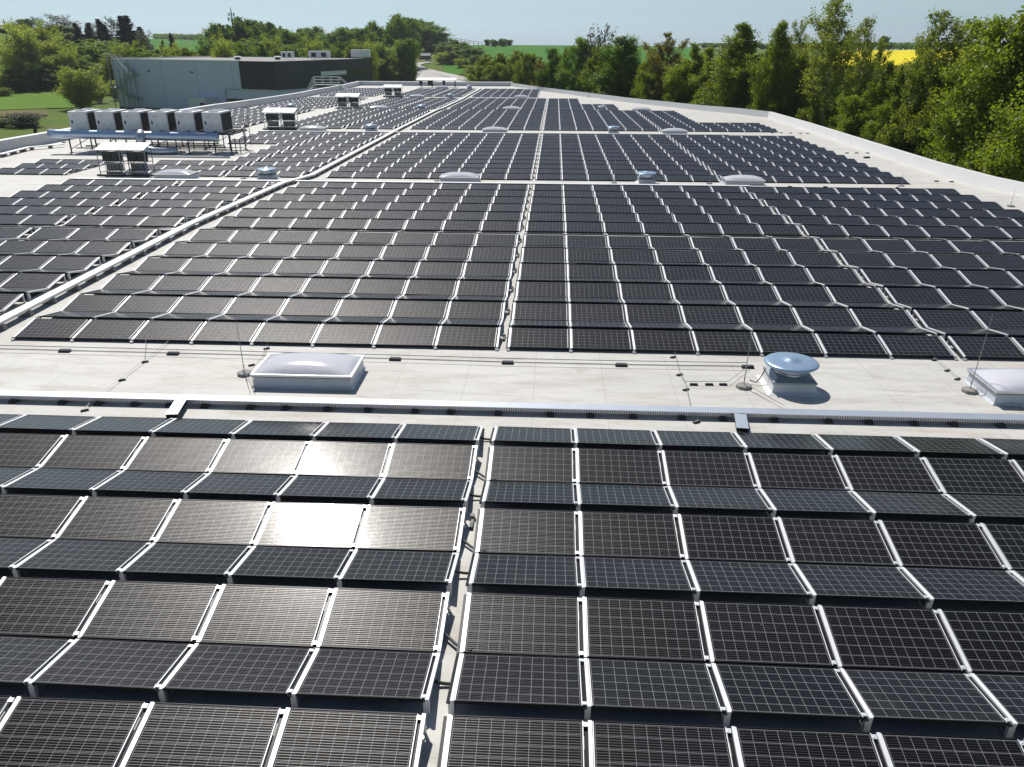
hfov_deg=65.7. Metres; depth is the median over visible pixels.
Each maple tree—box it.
[510,51,538,85]
[631,70,657,99]
[661,75,691,102]
[662,42,714,103]
[684,46,719,103]
[692,21,763,109]
[704,41,737,101]
[715,83,753,108]
[744,19,801,116]
[745,74,783,112]
[830,62,851,125]
[832,90,878,137]
[859,97,896,142]
[869,63,907,122]
[916,13,1023,165]
[922,5,1023,170]
[923,49,1016,165]
[924,115,956,160]
[943,125,984,170]
[963,69,1023,181]
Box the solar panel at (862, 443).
[817,434,916,453]
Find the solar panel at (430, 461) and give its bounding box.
[386,443,475,479]
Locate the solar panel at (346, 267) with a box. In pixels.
[322,260,370,274]
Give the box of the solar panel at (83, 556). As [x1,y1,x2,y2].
[16,539,150,573]
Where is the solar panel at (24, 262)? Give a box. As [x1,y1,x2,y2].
[0,256,52,268]
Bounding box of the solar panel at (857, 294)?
[827,287,886,302]
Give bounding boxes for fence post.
[33,123,36,132]
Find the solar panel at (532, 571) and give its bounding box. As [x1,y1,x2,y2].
[472,553,580,588]
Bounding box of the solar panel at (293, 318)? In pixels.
[267,315,330,322]
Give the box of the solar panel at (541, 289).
[517,282,565,296]
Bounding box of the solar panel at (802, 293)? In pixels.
[775,286,832,301]
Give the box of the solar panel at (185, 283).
[151,276,208,290]
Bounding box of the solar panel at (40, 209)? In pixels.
[15,206,58,214]
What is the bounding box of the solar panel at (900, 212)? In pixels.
[882,209,919,217]
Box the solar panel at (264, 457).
[212,439,308,475]
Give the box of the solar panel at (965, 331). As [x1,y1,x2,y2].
[932,328,1004,335]
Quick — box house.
[419,53,431,58]
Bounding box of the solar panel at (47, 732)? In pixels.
[0,697,148,766]
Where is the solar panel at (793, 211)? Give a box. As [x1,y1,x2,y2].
[776,207,812,214]
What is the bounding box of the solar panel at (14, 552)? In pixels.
[0,537,51,569]
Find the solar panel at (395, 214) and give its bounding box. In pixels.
[377,211,413,219]
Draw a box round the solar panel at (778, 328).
[745,324,809,331]
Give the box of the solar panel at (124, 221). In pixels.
[102,216,145,225]
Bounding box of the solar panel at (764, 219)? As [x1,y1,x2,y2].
[747,215,785,224]
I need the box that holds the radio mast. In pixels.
[228,7,234,21]
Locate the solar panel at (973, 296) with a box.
[940,289,1002,304]
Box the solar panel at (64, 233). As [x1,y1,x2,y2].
[28,228,76,238]
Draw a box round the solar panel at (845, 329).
[804,325,871,332]
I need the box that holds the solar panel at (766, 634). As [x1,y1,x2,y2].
[703,601,836,667]
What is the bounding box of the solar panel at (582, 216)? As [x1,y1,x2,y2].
[565,213,599,222]
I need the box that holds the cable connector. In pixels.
[469,513,474,529]
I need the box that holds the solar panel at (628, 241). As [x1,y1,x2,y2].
[608,236,648,246]
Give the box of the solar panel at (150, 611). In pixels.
[81,581,220,642]
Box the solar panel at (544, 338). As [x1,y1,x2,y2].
[510,328,567,348]
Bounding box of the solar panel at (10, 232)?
[0,227,29,237]
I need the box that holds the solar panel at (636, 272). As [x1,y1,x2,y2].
[616,265,662,278]
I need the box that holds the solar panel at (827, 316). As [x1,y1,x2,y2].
[794,308,856,325]
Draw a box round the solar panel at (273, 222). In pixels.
[253,218,293,227]
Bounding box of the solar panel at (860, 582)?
[796,564,928,600]
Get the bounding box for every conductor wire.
[0,345,746,362]
[0,348,748,366]
[101,341,167,392]
[686,368,745,381]
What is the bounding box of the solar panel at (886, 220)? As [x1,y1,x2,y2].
[863,217,905,226]
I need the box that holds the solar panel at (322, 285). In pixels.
[302,278,356,293]
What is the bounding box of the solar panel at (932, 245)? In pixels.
[907,240,956,251]
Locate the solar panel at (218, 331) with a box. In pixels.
[193,322,260,342]
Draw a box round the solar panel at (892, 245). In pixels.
[864,239,912,250]
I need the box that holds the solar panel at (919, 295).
[887,288,947,303]
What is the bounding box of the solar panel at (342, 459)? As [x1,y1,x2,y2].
[298,441,391,477]
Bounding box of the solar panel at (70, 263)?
[41,256,97,269]
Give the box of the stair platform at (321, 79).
[307,76,350,89]
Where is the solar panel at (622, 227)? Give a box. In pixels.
[604,223,641,232]
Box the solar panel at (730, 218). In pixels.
[711,215,748,222]
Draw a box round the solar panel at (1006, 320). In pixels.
[973,311,1023,328]
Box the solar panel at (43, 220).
[20,215,65,224]
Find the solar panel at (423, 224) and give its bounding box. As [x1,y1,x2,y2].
[405,220,442,229]
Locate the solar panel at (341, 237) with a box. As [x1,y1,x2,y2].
[311,232,354,242]
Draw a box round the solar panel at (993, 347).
[950,336,1023,358]
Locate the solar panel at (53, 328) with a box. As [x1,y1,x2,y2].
[15,318,87,338]
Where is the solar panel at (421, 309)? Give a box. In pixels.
[391,300,447,318]
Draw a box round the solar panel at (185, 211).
[164,208,202,215]
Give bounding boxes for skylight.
[152,169,199,178]
[250,352,365,389]
[299,125,326,130]
[369,105,388,108]
[410,94,424,97]
[439,172,479,181]
[482,127,507,131]
[503,106,520,109]
[514,95,527,97]
[632,107,650,111]
[661,128,687,133]
[721,175,765,185]
[964,368,1023,406]
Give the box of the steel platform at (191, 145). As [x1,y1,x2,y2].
[68,115,252,157]
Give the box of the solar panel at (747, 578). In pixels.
[689,560,810,596]
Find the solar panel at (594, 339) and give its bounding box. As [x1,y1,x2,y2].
[572,329,630,349]
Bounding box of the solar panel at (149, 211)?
[129,208,168,216]
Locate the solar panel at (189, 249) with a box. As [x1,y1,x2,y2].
[164,243,213,254]
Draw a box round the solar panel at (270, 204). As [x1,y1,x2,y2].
[253,201,288,209]
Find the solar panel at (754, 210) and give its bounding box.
[737,207,773,215]
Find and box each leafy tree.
[92,52,128,89]
[150,53,173,56]
[176,47,200,56]
[235,38,258,44]
[247,46,258,56]
[269,48,280,55]
[298,49,307,56]
[342,44,360,57]
[372,48,385,80]
[438,52,463,63]
[456,65,477,81]
[463,54,499,81]
[479,53,509,81]
[494,50,526,83]
[521,54,543,83]
[578,46,609,92]
[591,69,610,94]
[628,48,667,99]
[648,54,673,98]
[688,79,725,104]
[746,51,783,106]
[776,49,822,120]
[796,96,837,127]
[847,61,900,137]
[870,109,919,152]
[882,65,944,154]
[899,60,961,157]
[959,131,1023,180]
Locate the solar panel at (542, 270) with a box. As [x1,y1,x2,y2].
[520,264,564,277]
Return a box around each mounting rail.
[0,180,185,243]
[0,180,186,244]
[0,181,120,214]
[0,181,240,286]
[0,181,276,314]
[0,183,209,263]
[0,416,101,493]
[0,418,175,583]
[0,420,251,728]
[11,181,299,340]
[18,180,150,224]
[63,161,116,174]
[70,182,330,341]
[117,422,328,766]
[130,182,356,342]
[189,184,383,344]
[199,133,307,171]
[218,132,327,176]
[241,108,313,127]
[249,133,346,177]
[250,183,412,345]
[264,424,405,766]
[278,133,363,172]
[300,133,383,176]
[311,183,442,346]
[326,133,399,177]
[341,109,391,128]
[351,133,416,178]
[372,183,471,347]
[377,133,434,178]
[393,109,431,128]
[402,134,451,178]
[410,426,483,766]
[428,133,469,178]
[433,184,499,349]
[437,426,496,766]
[458,134,486,171]
[479,134,504,179]
[494,184,529,350]
[505,134,521,179]
[506,184,534,350]
[530,134,539,180]
[535,134,542,180]
[559,134,562,180]
[562,184,572,352]
[571,428,593,766]
[577,134,588,180]
[591,185,635,353]
[595,134,614,180]
[613,134,639,175]
[620,185,699,354]
[631,135,666,181]
[648,135,693,181]
[650,185,763,355]
[651,430,742,766]
[666,135,719,182]
[667,135,721,180]
[680,186,827,357]
[686,135,740,174]
[704,135,776,182]
[709,186,892,358]
[722,135,803,183]
[732,432,891,766]
[738,186,957,359]
[740,135,829,183]
[741,186,966,360]
[759,136,856,183]
[773,187,1023,352]
[777,136,883,183]
[795,136,910,184]
[802,187,1023,311]
[814,434,1023,748]
[832,187,1023,285]
[865,188,1023,258]
[892,188,1020,241]
[896,436,1023,584]
[923,188,1020,225]
[956,189,1023,211]
[978,438,1023,479]
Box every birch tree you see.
[290,48,304,56]
[334,49,346,57]
[375,45,397,80]
[532,46,562,88]
[550,47,579,91]
[553,36,597,91]
[576,33,647,97]
[589,52,629,95]
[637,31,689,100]
[821,69,839,128]
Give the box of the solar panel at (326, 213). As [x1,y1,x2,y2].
[306,210,343,218]
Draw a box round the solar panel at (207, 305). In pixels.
[170,297,232,314]
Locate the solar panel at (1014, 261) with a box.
[978,255,1023,267]
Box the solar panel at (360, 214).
[342,210,378,219]
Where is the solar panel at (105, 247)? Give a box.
[77,242,127,253]
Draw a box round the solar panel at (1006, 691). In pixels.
[973,673,1023,726]
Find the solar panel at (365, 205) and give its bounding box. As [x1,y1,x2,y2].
[354,202,388,210]
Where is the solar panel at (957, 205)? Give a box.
[932,202,969,208]
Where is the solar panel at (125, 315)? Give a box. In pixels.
[96,312,165,318]
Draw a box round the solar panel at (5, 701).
[0,695,14,716]
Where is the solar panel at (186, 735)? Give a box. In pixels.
[124,702,284,766]
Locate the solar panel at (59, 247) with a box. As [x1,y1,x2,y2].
[34,241,86,252]
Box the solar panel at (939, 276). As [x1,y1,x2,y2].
[911,270,967,283]
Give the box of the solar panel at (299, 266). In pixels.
[274,260,324,273]
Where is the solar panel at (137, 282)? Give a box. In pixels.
[101,275,160,289]
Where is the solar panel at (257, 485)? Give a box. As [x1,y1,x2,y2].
[187,473,293,496]
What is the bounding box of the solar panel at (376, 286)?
[353,279,405,293]
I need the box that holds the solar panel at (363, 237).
[352,232,394,242]
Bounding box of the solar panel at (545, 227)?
[527,222,563,231]
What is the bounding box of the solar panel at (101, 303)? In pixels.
[62,295,127,311]
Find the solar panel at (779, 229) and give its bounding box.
[759,225,800,234]
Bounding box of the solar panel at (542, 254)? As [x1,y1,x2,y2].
[523,248,564,260]
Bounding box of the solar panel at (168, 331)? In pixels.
[133,321,202,340]
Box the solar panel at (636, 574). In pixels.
[583,557,695,592]
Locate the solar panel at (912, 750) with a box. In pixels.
[880,733,1023,766]
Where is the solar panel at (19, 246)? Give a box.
[0,241,44,251]
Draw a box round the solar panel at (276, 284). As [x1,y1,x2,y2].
[251,277,306,292]
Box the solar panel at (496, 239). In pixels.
[476,234,515,244]
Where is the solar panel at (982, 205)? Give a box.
[965,202,1003,210]
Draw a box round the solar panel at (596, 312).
[570,304,623,321]
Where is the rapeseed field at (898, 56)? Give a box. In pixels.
[842,49,983,65]
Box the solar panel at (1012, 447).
[981,438,1023,455]
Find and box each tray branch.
[165,400,186,417]
[734,413,748,432]
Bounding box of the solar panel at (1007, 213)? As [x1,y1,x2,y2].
[988,210,1023,218]
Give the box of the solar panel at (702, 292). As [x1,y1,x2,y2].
[672,284,724,299]
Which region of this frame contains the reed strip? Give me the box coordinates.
[0,109,47,116]
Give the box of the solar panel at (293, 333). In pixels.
[253,323,319,343]
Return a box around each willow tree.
[0,21,56,67]
[0,42,44,88]
[0,72,11,90]
[2,16,65,45]
[18,36,78,70]
[44,50,79,84]
[49,64,104,108]
[95,77,110,102]
[105,80,117,99]
[108,37,146,57]
[157,41,191,56]
[209,33,235,57]
[259,33,281,53]
[301,33,323,53]
[351,37,381,80]
[386,48,406,80]
[386,63,404,80]
[402,54,418,80]
[433,51,450,63]
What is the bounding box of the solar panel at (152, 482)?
[95,470,206,493]
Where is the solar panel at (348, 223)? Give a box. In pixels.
[328,219,367,229]
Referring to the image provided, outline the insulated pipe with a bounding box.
[47,129,218,154]
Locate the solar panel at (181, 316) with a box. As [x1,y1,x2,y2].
[153,313,220,319]
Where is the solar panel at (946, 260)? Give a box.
[931,254,985,266]
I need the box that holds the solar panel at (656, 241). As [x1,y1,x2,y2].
[649,236,690,247]
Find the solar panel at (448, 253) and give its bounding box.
[426,247,469,258]
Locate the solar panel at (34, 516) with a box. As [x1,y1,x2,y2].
[0,494,83,539]
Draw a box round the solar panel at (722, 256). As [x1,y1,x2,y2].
[700,251,746,262]
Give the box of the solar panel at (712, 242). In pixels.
[691,237,733,247]
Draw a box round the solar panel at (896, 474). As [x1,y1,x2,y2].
[837,455,942,493]
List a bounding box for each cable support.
[58,348,70,352]
[166,351,179,354]
[389,357,400,360]
[502,360,513,364]
[615,362,627,366]
[741,364,754,368]
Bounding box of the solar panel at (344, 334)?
[314,324,377,344]
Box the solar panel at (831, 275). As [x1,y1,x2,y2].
[807,268,860,282]
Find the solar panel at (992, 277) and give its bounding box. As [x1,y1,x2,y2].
[960,271,1019,284]
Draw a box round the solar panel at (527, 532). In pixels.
[479,508,578,555]
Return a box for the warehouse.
[0,81,1023,766]
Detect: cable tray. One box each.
[0,88,480,330]
[0,144,64,156]
[0,390,1023,427]
[74,178,750,186]
[257,130,727,134]
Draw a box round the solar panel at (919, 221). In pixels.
[900,217,941,226]
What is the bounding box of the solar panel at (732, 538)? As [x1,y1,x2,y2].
[680,514,790,562]
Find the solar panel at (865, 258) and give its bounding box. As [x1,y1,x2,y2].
[841,253,891,265]
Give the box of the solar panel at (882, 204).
[865,201,900,207]
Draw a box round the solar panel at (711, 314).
[682,306,739,323]
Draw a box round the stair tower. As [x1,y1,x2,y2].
[103,54,142,107]
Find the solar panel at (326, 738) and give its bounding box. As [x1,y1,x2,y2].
[271,708,422,766]
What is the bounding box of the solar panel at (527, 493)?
[485,481,577,505]
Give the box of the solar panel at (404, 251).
[382,246,426,257]
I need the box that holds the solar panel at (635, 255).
[611,249,654,261]
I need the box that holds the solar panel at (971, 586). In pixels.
[904,567,1023,603]
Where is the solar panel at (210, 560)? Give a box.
[123,543,251,576]
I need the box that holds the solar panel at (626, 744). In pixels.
[592,720,732,766]
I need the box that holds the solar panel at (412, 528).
[358,505,462,551]
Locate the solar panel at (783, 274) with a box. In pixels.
[759,267,810,280]
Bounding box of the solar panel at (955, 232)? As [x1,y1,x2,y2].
[922,227,967,237]
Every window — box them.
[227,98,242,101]
[346,69,369,73]
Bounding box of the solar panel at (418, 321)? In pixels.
[384,317,442,324]
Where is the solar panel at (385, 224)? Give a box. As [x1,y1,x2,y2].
[366,220,405,229]
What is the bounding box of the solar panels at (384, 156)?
[0,88,1023,579]
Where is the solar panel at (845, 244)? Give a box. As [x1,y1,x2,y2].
[822,239,868,249]
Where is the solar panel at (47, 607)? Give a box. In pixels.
[0,577,109,637]
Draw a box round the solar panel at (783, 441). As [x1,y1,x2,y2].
[736,432,829,450]
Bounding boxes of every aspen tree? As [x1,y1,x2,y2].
[785,18,809,95]
[795,17,851,99]
[796,0,866,125]
[836,16,879,115]
[859,36,894,105]
[893,33,940,101]
[899,5,965,131]
[933,16,984,91]
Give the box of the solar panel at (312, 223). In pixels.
[290,218,330,228]
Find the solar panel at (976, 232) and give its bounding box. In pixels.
[961,227,1008,237]
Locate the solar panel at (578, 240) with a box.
[567,235,605,245]
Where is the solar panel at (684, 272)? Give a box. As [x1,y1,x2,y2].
[663,266,711,279]
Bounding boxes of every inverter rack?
[94,142,154,176]
[262,108,300,129]
[335,93,361,108]
[383,85,402,96]
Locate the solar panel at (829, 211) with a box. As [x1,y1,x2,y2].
[811,208,849,216]
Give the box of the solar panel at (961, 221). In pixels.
[938,218,981,227]
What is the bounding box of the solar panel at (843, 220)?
[826,216,865,225]
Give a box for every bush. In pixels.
[0,87,14,95]
[0,110,46,127]
[0,118,7,126]
[452,58,469,67]
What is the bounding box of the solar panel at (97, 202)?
[78,199,116,207]
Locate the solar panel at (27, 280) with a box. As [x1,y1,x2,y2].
[1,273,61,287]
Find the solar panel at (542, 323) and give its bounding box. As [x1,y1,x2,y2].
[512,320,567,326]
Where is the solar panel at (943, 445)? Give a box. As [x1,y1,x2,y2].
[898,436,1003,455]
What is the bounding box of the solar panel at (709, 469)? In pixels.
[664,450,756,487]
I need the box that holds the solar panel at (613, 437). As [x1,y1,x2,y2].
[576,428,658,446]
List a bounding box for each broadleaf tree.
[1,69,27,90]
[12,69,43,90]
[14,18,35,31]
[22,63,56,89]
[39,71,63,89]
[43,25,81,32]
[50,33,82,40]
[58,40,74,48]
[70,43,113,62]
[71,38,131,49]
[71,53,91,69]
[73,61,99,77]
[81,62,110,83]
[123,47,162,57]
[153,49,181,56]
[192,40,236,55]
[195,22,234,45]
[201,39,218,46]
[218,23,235,41]
[225,24,242,43]
[230,16,263,40]
[232,41,253,56]
[244,41,261,46]
[245,25,270,40]
[251,35,274,41]
[254,44,273,56]
[262,22,279,38]
[270,29,307,44]
[277,44,302,55]
[283,42,305,55]
[296,26,325,33]
[298,31,312,43]
[307,30,331,44]
[308,34,335,45]
[320,38,337,50]
[323,47,345,57]
[327,26,358,43]
[330,40,350,51]
[349,27,379,42]
[362,20,389,43]
[373,44,390,78]
[380,35,395,48]
[383,12,416,40]
[388,13,423,56]
[389,37,424,80]
[415,22,425,46]
[416,18,432,50]
[418,24,449,44]
[419,40,445,52]
[421,32,452,42]
[433,42,459,55]
[446,39,468,46]
[450,43,473,58]
[459,47,487,58]
[466,55,482,66]
[484,39,490,45]
[492,40,499,46]
[498,38,507,46]
[507,40,513,45]
[828,67,878,130]
[879,35,890,42]
[885,42,892,49]
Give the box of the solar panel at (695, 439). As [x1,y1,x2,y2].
[656,430,743,448]
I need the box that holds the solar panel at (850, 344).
[817,334,887,355]
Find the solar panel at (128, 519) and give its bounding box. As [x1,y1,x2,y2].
[58,496,176,542]
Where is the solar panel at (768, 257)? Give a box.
[745,251,792,263]
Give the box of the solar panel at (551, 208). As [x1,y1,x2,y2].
[530,204,562,212]
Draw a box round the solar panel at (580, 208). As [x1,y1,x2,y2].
[565,205,596,211]
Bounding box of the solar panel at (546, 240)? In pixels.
[525,235,563,245]
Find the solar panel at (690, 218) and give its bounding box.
[674,214,710,223]
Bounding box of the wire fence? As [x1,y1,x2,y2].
[85,98,118,107]
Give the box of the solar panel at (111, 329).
[74,320,145,339]
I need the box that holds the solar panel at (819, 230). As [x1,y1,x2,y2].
[803,225,846,235]
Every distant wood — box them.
[150,33,206,40]
[696,42,819,48]
[833,42,1000,49]
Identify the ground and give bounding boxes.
[0,38,897,138]
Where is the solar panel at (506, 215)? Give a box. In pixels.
[486,212,520,219]
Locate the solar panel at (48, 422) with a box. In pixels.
[0,414,96,430]
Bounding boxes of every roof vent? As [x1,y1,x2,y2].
[256,167,279,179]
[286,103,295,107]
[365,124,377,130]
[417,104,425,108]
[597,105,606,109]
[607,126,619,132]
[635,171,656,183]
[756,352,821,396]
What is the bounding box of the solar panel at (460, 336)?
[437,326,496,347]
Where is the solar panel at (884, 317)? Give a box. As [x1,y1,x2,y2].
[851,309,916,326]
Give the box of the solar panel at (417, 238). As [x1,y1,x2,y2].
[393,233,434,243]
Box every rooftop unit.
[281,51,294,57]
[308,51,330,57]
[351,50,370,56]
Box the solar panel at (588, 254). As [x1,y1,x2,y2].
[568,249,609,261]
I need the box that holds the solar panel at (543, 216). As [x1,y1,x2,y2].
[529,212,562,221]
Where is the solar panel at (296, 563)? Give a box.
[231,546,353,580]
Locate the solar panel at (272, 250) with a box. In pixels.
[250,244,297,255]
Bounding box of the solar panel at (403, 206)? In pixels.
[387,203,421,211]
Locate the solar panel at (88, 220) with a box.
[64,216,109,225]
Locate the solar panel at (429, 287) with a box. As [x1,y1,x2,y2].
[405,280,455,294]
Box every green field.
[113,39,204,51]
[444,45,692,81]
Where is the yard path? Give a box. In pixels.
[416,71,464,81]
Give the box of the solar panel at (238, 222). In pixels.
[215,218,256,227]
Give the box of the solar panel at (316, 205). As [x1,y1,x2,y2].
[287,202,321,209]
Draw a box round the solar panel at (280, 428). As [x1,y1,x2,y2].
[234,420,325,436]
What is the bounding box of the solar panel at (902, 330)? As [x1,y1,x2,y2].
[863,326,933,333]
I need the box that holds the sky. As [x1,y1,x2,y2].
[0,0,1023,49]
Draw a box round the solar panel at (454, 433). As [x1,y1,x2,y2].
[397,424,480,441]
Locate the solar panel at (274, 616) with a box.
[200,584,332,647]
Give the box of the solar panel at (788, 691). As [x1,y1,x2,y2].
[714,663,866,719]
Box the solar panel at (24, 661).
[0,636,73,685]
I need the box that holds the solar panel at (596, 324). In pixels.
[571,321,627,328]
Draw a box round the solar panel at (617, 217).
[602,213,636,222]
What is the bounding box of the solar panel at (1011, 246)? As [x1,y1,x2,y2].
[993,241,1023,252]
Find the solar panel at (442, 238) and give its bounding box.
[434,233,474,244]
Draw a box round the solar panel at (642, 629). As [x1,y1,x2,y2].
[586,597,708,662]
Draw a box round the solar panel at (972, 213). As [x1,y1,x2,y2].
[953,210,992,218]
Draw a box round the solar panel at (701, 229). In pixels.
[682,224,720,233]
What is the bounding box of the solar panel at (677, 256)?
[656,250,700,262]
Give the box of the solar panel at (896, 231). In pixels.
[882,226,927,236]
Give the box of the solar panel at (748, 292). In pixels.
[723,285,778,300]
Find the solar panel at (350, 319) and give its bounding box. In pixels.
[325,316,386,323]
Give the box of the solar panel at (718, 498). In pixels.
[670,486,772,511]
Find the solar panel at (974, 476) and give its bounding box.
[925,457,1023,495]
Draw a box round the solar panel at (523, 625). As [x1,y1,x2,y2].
[464,593,583,657]
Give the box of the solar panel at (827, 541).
[780,517,897,566]
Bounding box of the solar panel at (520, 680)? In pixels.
[454,653,586,708]
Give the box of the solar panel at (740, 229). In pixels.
[720,224,760,234]
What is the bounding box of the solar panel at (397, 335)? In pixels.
[375,325,437,345]
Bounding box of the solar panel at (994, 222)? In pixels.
[975,218,1018,227]
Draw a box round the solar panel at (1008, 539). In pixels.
[983,523,1023,570]
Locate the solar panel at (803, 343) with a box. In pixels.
[755,332,822,354]
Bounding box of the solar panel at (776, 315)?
[738,307,798,324]
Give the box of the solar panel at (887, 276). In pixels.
[862,269,917,283]
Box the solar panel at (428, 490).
[373,478,470,501]
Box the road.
[416,62,467,80]
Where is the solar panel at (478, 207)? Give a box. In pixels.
[455,204,488,211]
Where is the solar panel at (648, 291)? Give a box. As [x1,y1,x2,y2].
[620,283,671,298]
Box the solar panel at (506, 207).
[490,204,522,212]
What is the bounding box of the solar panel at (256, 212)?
[234,209,273,217]
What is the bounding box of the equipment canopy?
[416,77,456,86]
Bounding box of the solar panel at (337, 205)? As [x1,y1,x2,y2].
[320,202,354,210]
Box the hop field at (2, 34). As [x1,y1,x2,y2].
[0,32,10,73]
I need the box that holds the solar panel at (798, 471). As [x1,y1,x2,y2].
[750,453,848,490]
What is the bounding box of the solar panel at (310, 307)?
[280,299,339,316]
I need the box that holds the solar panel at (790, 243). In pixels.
[775,238,820,249]
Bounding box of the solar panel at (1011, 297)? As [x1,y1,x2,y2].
[993,290,1023,304]
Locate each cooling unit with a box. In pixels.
[67,108,100,129]
[94,108,126,130]
[120,108,152,130]
[147,109,177,131]
[174,109,204,131]
[201,109,232,131]
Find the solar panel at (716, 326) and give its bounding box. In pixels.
[687,323,748,330]
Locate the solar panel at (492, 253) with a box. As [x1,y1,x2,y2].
[470,247,512,259]
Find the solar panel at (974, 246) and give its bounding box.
[950,241,1000,251]
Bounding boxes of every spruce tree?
[70,23,88,44]
[81,23,95,40]
[90,19,112,43]
[111,15,138,49]
[116,15,154,49]
[135,27,153,49]
[168,33,178,50]
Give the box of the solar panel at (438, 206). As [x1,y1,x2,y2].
[422,203,454,211]
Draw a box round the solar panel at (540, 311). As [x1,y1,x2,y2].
[514,303,566,320]
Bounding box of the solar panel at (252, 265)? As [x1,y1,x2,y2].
[228,259,279,272]
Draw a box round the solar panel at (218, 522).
[157,499,270,545]
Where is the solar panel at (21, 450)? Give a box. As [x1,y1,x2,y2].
[0,433,64,467]
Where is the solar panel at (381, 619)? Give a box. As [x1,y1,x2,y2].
[320,588,446,651]
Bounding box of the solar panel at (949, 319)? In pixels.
[916,310,983,327]
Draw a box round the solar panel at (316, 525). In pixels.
[257,502,366,548]
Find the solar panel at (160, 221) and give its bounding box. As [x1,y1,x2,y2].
[139,216,182,226]
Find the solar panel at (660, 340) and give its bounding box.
[632,330,693,351]
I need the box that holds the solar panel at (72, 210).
[51,207,92,215]
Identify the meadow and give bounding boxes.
[0,93,73,109]
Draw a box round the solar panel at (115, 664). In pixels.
[32,638,192,690]
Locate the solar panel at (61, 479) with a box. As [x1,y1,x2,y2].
[4,468,120,491]
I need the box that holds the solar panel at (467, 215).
[450,212,484,220]
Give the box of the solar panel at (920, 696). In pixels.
[844,669,1010,725]
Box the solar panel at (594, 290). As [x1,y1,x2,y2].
[569,283,618,297]
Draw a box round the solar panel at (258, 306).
[225,298,285,315]
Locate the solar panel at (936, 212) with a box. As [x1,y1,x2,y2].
[917,209,956,217]
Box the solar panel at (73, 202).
[47,199,84,206]
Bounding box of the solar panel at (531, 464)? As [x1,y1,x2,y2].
[490,446,575,482]
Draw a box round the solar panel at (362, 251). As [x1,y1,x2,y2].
[338,246,383,257]
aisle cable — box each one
[432,624,471,650]
[434,679,449,685]
[455,570,467,574]
[461,538,485,551]
[475,469,495,479]
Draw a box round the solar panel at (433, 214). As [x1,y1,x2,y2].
[414,211,449,220]
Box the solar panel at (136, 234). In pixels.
[107,229,154,239]
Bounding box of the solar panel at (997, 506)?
[948,494,1023,518]
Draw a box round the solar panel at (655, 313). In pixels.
[626,305,681,322]
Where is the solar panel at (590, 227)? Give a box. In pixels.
[566,222,602,232]
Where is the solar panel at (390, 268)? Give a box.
[369,261,416,274]
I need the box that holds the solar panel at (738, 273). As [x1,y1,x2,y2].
[711,267,761,280]
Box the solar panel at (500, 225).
[482,221,518,231]
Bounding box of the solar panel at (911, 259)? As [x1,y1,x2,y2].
[886,254,937,265]
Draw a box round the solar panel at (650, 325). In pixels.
[629,322,687,328]
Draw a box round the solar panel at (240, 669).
[163,643,313,695]
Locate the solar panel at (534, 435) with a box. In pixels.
[494,426,574,444]
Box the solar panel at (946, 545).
[881,520,1006,569]
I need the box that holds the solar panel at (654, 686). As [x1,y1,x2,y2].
[588,658,725,713]
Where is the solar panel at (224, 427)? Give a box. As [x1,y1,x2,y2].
[154,418,248,435]
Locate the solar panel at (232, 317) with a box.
[210,314,275,320]
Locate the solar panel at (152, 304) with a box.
[116,296,179,312]
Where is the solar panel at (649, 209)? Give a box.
[633,206,666,214]
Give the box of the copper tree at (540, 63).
[529,57,547,86]
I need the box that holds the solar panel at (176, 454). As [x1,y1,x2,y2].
[126,437,226,472]
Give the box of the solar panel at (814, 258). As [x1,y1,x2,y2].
[790,252,839,264]
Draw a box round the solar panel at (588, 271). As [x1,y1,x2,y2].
[568,264,613,277]
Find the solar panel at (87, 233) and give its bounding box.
[67,228,115,238]
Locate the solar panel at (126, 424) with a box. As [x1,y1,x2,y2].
[74,416,173,432]
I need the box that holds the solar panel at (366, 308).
[336,300,392,317]
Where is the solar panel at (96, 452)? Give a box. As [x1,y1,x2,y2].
[41,435,144,470]
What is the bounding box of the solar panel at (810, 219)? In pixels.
[789,216,827,225]
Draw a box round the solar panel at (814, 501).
[762,489,871,514]
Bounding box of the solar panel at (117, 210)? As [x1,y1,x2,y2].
[92,207,134,215]
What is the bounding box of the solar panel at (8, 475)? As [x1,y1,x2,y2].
[0,467,35,487]
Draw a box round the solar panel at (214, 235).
[190,230,234,240]
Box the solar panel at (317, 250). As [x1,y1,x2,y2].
[294,245,340,256]
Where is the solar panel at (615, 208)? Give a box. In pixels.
[599,205,631,213]
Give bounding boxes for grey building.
[110,56,372,108]
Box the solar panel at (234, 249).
[207,244,255,255]
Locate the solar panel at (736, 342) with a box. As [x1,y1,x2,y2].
[694,331,757,352]
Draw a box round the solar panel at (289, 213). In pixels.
[272,209,308,218]
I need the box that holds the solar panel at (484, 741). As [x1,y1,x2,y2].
[446,715,587,766]
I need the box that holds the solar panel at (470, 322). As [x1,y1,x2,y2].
[442,318,499,325]
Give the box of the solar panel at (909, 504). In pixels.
[854,491,971,517]
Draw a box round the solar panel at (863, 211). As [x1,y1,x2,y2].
[846,208,884,215]
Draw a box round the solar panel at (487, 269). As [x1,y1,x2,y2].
[464,263,509,276]
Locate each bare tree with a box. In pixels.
[43,13,70,26]
[51,20,81,28]
[86,22,102,39]
[103,15,119,40]
[132,29,153,50]
[581,22,615,64]
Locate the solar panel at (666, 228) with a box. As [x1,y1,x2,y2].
[643,223,681,233]
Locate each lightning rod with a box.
[235,314,251,376]
[736,307,755,389]
[961,315,992,394]
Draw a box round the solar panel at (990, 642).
[941,609,1023,674]
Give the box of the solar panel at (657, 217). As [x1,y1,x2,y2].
[638,214,673,221]
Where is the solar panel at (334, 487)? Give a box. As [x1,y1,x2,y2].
[279,476,381,499]
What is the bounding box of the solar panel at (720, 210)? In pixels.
[702,206,737,213]
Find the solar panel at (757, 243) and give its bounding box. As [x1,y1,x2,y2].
[732,237,776,248]

